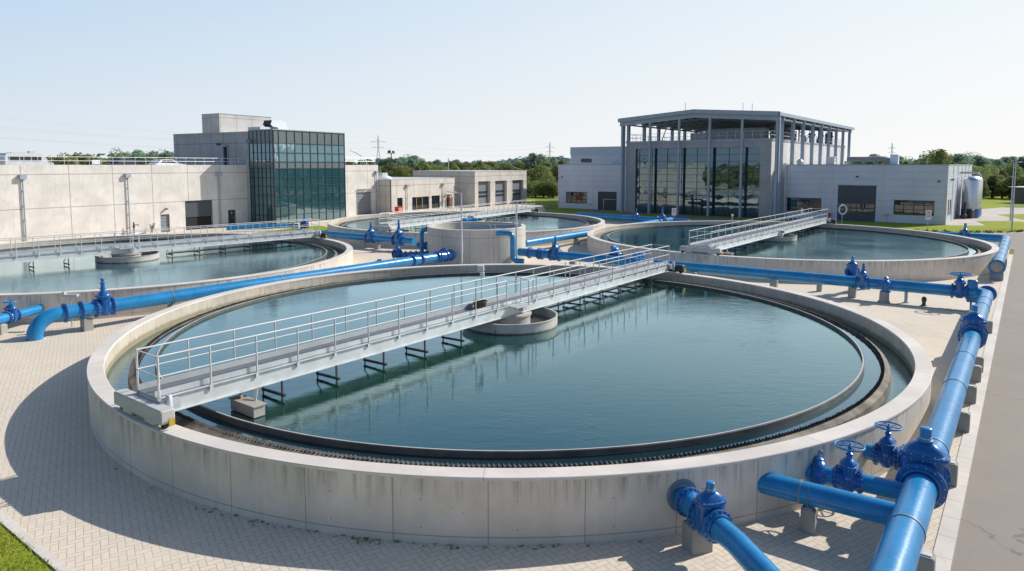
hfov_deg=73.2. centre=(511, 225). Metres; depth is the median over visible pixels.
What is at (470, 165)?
tree
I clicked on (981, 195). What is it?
storage silo
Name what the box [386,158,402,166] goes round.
tree
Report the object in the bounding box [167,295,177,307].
pipe support
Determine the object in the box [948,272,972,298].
gate valve
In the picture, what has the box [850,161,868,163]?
tree
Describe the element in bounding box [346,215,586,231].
water
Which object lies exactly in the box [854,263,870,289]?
gate valve
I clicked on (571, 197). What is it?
window
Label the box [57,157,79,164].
tree
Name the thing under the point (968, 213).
pump skid
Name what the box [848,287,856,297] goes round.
pipe support
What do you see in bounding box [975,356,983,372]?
pipe support
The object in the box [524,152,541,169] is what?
tree
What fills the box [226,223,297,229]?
pipe
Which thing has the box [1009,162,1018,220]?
street lamp
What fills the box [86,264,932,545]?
settling basin
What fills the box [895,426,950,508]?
gate valve
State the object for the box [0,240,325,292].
water
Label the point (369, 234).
gate valve
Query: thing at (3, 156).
rooftop skylight
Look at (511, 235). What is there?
pipe
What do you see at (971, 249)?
water
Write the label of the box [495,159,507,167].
tree
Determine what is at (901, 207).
window
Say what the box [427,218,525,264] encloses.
distribution chamber
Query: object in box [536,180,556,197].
tree
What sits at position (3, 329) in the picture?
pipe support
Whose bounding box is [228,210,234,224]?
door
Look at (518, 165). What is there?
tree
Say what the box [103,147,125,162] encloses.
tree
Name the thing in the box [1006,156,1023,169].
tree
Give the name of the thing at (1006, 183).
tree
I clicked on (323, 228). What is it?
lawn
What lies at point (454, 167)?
tree
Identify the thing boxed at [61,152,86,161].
tree
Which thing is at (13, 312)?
gate valve
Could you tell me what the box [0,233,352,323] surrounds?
settling basin
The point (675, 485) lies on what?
wall sleeve
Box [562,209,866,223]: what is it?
path
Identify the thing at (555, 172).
tree
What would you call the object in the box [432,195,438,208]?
window
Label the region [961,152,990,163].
tree
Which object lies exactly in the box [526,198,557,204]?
lawn
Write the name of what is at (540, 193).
tree
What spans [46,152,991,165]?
wood
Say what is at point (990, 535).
road
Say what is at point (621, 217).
pipe
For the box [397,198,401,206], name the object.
window
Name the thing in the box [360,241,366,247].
pipe support
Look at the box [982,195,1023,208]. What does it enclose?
lawn
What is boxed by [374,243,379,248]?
pipe support
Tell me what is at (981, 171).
tree
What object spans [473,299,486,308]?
box
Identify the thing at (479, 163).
tree
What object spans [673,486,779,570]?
pipe
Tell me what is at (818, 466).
check valve
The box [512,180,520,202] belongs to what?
window
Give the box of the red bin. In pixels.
[395,206,402,212]
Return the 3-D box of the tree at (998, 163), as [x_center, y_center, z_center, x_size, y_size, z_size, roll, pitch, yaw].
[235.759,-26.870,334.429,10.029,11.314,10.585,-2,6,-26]
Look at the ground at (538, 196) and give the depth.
134.57 m
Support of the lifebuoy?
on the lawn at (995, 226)
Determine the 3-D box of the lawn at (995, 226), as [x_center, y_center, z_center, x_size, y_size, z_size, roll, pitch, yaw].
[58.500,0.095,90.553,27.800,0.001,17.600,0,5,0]
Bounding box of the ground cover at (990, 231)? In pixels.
[914,229,1023,232]
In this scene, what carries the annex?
on the paving
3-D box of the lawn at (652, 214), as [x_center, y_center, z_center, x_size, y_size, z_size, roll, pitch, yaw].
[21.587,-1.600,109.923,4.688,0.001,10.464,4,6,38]
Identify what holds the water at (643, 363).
in the settling basin at (190, 458)
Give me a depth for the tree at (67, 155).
158.10 m
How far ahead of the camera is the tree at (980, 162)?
353.09 m
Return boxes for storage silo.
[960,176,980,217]
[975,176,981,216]
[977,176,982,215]
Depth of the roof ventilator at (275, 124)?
93.94 m
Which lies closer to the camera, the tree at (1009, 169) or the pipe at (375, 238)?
the pipe at (375, 238)
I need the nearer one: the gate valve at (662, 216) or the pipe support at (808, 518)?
the pipe support at (808, 518)
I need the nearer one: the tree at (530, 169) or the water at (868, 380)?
the water at (868, 380)
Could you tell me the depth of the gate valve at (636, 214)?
93.22 m
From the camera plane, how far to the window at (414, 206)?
119.53 m
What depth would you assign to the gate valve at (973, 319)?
28.44 m
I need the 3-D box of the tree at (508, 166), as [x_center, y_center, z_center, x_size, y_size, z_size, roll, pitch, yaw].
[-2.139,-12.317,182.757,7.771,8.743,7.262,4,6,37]
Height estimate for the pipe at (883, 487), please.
0.400 m
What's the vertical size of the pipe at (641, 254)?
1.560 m
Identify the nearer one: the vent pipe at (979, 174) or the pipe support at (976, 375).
the pipe support at (976, 375)
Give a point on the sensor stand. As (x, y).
(64, 294)
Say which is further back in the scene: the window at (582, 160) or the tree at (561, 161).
the tree at (561, 161)
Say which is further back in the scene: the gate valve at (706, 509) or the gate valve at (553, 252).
the gate valve at (553, 252)
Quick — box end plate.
[988,259,1005,274]
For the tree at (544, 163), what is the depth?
240.54 m
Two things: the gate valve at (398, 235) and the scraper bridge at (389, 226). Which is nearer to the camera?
the gate valve at (398, 235)
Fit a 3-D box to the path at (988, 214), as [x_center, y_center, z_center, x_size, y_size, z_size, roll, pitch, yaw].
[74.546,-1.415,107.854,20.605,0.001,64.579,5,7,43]
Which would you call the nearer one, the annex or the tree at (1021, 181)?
the annex
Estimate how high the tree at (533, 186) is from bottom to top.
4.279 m
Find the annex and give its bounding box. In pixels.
[378,177,454,212]
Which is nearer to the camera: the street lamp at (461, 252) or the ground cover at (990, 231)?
the street lamp at (461, 252)
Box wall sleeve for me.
[667,479,695,510]
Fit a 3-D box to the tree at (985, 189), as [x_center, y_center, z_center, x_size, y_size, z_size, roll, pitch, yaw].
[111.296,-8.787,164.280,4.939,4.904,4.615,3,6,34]
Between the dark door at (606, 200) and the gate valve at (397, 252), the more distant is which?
the dark door at (606, 200)
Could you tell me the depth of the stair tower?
96.30 m
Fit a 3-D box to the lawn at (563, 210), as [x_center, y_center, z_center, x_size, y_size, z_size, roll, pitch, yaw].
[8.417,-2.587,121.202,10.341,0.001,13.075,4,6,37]
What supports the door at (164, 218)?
in the concrete hall
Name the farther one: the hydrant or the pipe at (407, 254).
the pipe at (407, 254)
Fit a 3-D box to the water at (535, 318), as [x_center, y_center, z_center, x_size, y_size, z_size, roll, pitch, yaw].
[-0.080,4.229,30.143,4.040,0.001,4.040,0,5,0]
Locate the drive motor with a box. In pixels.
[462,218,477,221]
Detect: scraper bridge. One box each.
[0,219,327,269]
[114,244,685,428]
[369,200,538,231]
[679,208,836,255]
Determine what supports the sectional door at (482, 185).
in the garage block at (482, 187)
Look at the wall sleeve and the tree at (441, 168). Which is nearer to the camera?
the wall sleeve
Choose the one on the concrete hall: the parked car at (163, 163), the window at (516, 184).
the parked car at (163, 163)
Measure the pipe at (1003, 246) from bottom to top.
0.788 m
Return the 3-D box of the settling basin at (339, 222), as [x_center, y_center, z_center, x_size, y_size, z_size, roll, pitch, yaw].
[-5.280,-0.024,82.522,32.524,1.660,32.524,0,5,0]
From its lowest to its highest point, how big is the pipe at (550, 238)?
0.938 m
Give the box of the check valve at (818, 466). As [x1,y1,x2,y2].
[810,450,826,484]
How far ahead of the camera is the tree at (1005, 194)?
166.68 m
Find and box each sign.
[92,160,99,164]
[672,208,675,217]
[925,210,931,229]
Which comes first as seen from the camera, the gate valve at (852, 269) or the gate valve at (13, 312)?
the gate valve at (13, 312)
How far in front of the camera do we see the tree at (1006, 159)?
373.99 m
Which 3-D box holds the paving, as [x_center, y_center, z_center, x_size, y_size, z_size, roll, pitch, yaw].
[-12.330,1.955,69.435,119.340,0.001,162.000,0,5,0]
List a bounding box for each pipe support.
[0,324,7,334]
[80,317,93,331]
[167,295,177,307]
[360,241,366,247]
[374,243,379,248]
[574,238,579,244]
[682,520,712,555]
[770,269,777,287]
[800,488,817,534]
[816,284,822,291]
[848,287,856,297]
[878,292,889,302]
[916,550,935,570]
[947,460,958,486]
[956,410,970,432]
[964,384,976,403]
[970,365,981,382]
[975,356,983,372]
[986,320,992,333]
[989,272,1003,280]
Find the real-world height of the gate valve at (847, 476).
1.157 m
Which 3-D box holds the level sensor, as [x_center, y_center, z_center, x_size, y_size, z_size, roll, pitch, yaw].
[-1.324,2.598,29.420,0.285,1.795,0.160,1,5,6]
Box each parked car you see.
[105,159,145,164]
[147,159,185,164]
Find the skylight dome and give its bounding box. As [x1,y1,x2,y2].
[378,175,391,178]
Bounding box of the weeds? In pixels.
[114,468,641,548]
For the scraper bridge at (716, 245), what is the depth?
58.57 m
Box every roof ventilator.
[263,120,287,129]
[796,159,802,163]
[826,157,835,163]
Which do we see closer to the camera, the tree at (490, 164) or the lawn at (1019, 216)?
the lawn at (1019, 216)
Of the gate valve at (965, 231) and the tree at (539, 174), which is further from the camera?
the tree at (539, 174)
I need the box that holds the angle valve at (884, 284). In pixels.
[878,276,890,292]
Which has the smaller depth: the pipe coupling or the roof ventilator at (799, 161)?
the pipe coupling
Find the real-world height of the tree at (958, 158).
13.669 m
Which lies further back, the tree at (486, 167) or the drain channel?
the tree at (486, 167)
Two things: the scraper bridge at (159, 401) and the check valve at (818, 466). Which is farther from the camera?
the scraper bridge at (159, 401)
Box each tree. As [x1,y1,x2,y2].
[48,152,81,164]
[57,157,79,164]
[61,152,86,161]
[78,153,97,164]
[83,156,105,164]
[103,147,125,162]
[130,154,141,161]
[132,149,144,155]
[138,151,158,164]
[140,151,158,163]
[161,154,172,159]
[357,159,375,164]
[376,158,390,165]
[380,157,398,165]
[380,162,406,176]
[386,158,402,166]
[390,166,410,176]
[395,157,410,167]
[405,167,415,176]
[406,158,417,170]
[407,155,422,165]
[418,162,431,170]
[431,165,448,170]
[432,159,443,166]
[445,160,455,169]
[451,165,459,169]
[456,161,464,169]
[463,162,478,169]
[473,160,486,168]
[475,164,495,169]
[485,161,494,167]
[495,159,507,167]
[499,163,513,169]
[514,161,524,169]
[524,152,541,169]
[527,168,533,185]
[527,180,543,196]
[528,163,555,188]
[534,161,553,169]
[535,182,549,196]
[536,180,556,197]
[541,156,549,161]
[542,182,557,197]
[543,162,554,170]
[548,156,556,166]
[550,159,567,171]
[552,166,557,183]
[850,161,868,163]
[865,153,881,163]
[885,156,903,163]
[909,150,951,163]
[925,149,953,163]
[942,153,979,167]
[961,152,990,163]
[969,156,993,168]
[972,166,991,177]
[981,164,1006,177]
[982,179,990,196]
[986,175,1000,197]
[990,159,1006,168]
[992,174,1005,193]
[993,181,1008,197]
[997,176,1022,198]
[999,169,1009,177]
[1000,157,1011,162]
[1004,163,1023,177]
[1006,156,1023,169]
[1008,175,1023,194]
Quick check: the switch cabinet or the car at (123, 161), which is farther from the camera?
the switch cabinet
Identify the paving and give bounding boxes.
[0,204,1008,570]
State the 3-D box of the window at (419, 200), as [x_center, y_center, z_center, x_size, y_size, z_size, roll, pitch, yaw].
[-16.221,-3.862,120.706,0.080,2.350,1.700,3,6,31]
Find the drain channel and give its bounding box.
[859,300,966,311]
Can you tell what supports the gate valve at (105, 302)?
attached to the pipe at (41, 322)
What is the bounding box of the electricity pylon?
[371,136,384,158]
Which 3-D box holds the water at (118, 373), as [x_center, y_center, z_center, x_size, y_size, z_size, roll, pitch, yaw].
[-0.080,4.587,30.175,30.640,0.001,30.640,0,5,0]
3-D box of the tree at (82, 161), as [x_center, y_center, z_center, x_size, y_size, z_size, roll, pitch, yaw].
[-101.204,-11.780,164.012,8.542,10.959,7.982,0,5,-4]
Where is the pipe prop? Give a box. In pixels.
[903,292,908,302]
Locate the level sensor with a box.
[477,265,483,298]
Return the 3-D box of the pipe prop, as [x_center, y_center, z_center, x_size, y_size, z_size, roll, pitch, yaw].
[23.003,4.198,40.244,0.320,0.620,0.312,0,5,0]
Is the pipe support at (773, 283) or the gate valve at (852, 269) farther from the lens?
the pipe support at (773, 283)
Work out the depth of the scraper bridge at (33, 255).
51.76 m
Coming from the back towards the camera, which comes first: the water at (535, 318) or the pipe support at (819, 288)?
the pipe support at (819, 288)
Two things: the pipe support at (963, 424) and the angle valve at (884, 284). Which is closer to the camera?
the pipe support at (963, 424)
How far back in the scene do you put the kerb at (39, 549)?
14.56 m
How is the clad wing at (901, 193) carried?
on the ground at (538, 196)
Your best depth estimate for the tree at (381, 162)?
332.21 m
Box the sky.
[0,0,1023,162]
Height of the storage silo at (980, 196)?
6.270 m
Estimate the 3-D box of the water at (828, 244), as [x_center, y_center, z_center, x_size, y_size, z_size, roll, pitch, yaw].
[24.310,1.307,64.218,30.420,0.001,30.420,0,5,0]
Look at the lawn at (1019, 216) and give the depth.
109.91 m
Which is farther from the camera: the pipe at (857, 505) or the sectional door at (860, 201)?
the sectional door at (860, 201)
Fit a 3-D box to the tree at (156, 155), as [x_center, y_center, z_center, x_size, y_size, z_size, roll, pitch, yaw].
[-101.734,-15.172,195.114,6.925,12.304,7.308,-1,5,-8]
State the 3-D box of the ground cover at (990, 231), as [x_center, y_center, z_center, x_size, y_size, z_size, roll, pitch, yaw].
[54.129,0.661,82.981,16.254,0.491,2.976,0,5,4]
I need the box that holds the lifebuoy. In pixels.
[838,204,846,223]
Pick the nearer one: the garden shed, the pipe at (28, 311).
the pipe at (28, 311)
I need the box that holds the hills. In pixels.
[59,157,995,164]
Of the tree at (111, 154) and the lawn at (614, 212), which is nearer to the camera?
the lawn at (614, 212)
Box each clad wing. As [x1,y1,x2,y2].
[558,164,625,210]
[781,164,971,224]
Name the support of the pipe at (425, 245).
attached to the distribution chamber
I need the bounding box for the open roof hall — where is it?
[618,109,854,218]
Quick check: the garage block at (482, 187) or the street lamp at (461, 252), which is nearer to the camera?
the street lamp at (461, 252)
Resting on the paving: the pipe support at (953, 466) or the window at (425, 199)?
the pipe support at (953, 466)
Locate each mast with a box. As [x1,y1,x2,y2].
[387,150,394,167]
[515,203,516,263]
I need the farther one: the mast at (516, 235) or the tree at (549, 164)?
the tree at (549, 164)
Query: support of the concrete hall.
on the paving
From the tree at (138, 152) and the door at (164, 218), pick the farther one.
the tree at (138, 152)
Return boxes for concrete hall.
[0,139,378,243]
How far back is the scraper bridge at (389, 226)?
78.99 m
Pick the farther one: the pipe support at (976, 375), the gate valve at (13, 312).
the gate valve at (13, 312)
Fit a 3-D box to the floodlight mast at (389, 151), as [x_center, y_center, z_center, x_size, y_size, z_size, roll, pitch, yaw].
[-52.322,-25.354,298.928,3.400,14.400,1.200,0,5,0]
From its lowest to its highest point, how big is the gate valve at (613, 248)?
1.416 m
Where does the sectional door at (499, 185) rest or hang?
in the garage block at (482, 187)
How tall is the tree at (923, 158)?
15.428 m
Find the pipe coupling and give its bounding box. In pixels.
[433,247,454,262]
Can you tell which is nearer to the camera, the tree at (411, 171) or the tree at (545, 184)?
the tree at (545, 184)
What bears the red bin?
on the paving
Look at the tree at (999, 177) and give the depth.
177.83 m
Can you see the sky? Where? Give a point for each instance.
(486, 78)
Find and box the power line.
[0,118,544,155]
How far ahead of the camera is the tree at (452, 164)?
251.45 m
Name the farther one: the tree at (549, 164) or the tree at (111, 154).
the tree at (549, 164)
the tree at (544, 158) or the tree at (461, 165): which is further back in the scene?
the tree at (544, 158)
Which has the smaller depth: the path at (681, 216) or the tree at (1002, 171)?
the path at (681, 216)
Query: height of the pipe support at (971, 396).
0.610 m
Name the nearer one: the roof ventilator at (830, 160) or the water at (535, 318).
the water at (535, 318)
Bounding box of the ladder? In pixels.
[490,224,495,263]
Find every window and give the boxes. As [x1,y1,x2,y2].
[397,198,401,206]
[412,197,416,210]
[416,197,422,209]
[422,196,428,209]
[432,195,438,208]
[566,192,586,203]
[581,159,590,161]
[787,197,820,211]
[893,200,934,215]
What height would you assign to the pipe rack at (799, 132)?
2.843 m
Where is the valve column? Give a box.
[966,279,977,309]
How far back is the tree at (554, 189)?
168.48 m
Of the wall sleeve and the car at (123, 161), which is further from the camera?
the car at (123, 161)
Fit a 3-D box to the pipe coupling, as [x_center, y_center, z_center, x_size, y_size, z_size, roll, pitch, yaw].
[-5.303,2.262,53.287,0.960,1.161,1.641,4,6,37]
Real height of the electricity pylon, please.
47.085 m
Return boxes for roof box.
[248,127,269,129]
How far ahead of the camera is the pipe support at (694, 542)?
14.23 m
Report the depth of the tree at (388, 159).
329.84 m
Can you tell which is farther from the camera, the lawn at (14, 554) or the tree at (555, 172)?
the tree at (555, 172)
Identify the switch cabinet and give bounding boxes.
[447,197,452,208]
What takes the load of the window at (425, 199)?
in the annex
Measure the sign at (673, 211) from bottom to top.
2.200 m
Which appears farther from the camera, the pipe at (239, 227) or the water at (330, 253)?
the pipe at (239, 227)
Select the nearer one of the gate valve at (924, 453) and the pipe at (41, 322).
the gate valve at (924, 453)
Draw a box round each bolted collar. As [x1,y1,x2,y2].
[408,255,416,266]
[417,253,424,265]
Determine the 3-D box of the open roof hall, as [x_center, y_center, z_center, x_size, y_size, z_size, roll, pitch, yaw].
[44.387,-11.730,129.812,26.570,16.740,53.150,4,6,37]
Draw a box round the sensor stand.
[61,291,78,326]
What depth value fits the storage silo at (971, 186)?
104.37 m
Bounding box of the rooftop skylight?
[0,151,53,164]
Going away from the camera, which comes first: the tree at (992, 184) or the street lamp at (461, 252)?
the street lamp at (461, 252)
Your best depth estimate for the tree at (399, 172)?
196.65 m
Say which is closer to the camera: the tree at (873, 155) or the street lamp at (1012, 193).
the street lamp at (1012, 193)
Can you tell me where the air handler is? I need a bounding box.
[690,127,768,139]
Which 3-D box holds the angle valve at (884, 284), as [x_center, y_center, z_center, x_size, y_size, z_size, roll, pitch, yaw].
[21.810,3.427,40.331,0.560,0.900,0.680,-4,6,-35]
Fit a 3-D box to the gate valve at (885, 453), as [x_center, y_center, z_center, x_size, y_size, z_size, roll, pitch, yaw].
[9.258,5.421,16.993,0.630,1.103,0.630,4,6,38]
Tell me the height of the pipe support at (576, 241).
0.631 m
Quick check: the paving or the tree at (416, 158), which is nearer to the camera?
the paving
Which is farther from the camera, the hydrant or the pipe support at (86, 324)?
the hydrant
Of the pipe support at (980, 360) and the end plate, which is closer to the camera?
the pipe support at (980, 360)
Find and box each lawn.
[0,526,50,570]
[257,226,327,232]
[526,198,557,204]
[539,208,598,213]
[597,211,626,213]
[630,213,667,216]
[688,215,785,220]
[837,221,1023,232]
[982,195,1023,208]
[996,214,1023,219]
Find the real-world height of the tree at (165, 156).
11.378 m
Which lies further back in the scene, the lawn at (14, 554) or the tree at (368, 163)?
the tree at (368, 163)
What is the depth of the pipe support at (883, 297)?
40.16 m
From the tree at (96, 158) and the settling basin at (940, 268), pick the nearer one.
the settling basin at (940, 268)
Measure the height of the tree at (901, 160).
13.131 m
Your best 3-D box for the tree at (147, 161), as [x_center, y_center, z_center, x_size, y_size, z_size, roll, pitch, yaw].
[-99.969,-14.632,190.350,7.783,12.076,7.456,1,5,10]
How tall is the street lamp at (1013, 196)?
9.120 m
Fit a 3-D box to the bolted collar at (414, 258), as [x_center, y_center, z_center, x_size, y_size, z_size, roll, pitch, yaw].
[-7.359,2.593,50.636,0.925,0.925,0.235,4,6,37]
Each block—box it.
[413,170,526,206]
[570,140,626,163]
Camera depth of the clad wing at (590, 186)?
125.06 m
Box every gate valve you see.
[1,300,21,323]
[91,278,116,317]
[300,213,308,228]
[364,222,376,242]
[391,220,405,245]
[392,240,402,258]
[547,236,561,260]
[608,245,622,256]
[633,208,638,221]
[659,209,666,221]
[686,480,732,543]
[832,439,865,493]
[844,256,859,275]
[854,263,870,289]
[872,421,902,469]
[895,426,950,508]
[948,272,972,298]
[957,304,987,348]
[959,223,970,236]
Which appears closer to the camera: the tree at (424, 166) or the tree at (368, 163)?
the tree at (424, 166)
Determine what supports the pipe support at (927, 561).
on the paving
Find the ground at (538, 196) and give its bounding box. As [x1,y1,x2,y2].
[0,194,1023,570]
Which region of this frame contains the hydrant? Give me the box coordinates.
[921,297,926,305]
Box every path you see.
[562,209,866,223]
[934,207,1023,233]
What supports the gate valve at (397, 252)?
attached to the pipe at (407, 254)
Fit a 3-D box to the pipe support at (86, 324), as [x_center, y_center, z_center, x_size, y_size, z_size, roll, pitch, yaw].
[-20.658,4.788,33.488,0.460,0.621,0.420,4,6,37]
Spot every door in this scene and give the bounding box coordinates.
[160,214,168,231]
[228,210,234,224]
[478,181,487,206]
[495,181,504,204]
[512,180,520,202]
[598,191,616,209]
[837,185,876,221]
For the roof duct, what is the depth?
104.44 m
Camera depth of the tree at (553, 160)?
247.42 m
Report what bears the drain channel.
on the paving
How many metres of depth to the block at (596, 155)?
146.56 m
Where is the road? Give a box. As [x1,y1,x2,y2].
[950,232,1023,570]
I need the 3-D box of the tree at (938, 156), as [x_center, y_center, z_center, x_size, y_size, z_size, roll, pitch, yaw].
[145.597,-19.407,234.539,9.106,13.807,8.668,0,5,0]
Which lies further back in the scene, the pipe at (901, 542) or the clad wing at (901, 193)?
the clad wing at (901, 193)
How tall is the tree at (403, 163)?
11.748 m
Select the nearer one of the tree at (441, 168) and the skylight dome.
the skylight dome
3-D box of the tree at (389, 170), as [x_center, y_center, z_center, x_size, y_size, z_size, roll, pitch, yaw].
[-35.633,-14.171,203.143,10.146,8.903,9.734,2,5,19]
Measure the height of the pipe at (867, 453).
0.380 m
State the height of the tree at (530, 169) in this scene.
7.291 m
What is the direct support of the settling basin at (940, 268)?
on the paving
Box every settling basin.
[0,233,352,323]
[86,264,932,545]
[327,211,604,247]
[587,221,998,281]
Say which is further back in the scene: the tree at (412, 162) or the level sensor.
the tree at (412, 162)
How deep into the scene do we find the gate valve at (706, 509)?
13.79 m
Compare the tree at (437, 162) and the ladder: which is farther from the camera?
the tree at (437, 162)
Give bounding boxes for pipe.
[0,304,43,323]
[26,250,456,340]
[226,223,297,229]
[296,229,416,244]
[399,250,427,257]
[416,242,427,249]
[419,227,426,250]
[496,231,524,263]
[517,247,996,570]
[526,217,672,246]
[576,212,689,220]
[632,252,644,257]
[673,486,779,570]
[757,473,894,524]
[805,464,902,498]
[863,444,902,466]
[936,231,1010,262]
[960,172,981,177]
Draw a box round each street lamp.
[447,191,462,263]
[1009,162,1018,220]
[1011,156,1023,228]
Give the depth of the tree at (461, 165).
227.66 m
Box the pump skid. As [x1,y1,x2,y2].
[961,202,974,218]
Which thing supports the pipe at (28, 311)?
on the pipe support at (3, 329)
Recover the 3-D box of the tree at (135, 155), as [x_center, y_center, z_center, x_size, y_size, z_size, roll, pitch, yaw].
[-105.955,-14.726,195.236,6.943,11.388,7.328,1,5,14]
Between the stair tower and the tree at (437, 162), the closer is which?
the stair tower
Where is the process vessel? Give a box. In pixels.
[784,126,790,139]
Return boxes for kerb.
[0,511,71,570]
[933,254,1012,570]
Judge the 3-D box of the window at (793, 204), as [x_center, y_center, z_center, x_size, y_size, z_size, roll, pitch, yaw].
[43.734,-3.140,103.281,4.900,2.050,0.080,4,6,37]
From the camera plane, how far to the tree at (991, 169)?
224.42 m
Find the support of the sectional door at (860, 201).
in the clad wing at (901, 193)
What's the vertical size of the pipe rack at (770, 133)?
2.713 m
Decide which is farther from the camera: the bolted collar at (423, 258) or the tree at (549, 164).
the tree at (549, 164)
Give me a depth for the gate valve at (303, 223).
85.77 m
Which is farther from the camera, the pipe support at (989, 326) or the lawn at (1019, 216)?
the lawn at (1019, 216)
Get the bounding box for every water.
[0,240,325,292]
[106,317,912,408]
[138,309,880,465]
[159,274,862,449]
[315,246,333,262]
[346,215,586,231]
[530,314,551,322]
[603,232,976,255]
[608,225,967,259]
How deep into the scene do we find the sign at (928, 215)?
83.73 m
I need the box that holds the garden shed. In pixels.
[1011,186,1023,202]
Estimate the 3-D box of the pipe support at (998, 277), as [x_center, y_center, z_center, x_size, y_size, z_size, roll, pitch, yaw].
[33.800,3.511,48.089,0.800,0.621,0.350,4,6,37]
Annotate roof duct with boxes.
[847,154,898,163]
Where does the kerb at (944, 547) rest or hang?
on the paving
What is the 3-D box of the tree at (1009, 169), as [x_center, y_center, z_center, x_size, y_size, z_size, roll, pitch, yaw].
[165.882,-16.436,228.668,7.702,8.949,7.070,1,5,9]
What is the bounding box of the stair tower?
[173,113,345,224]

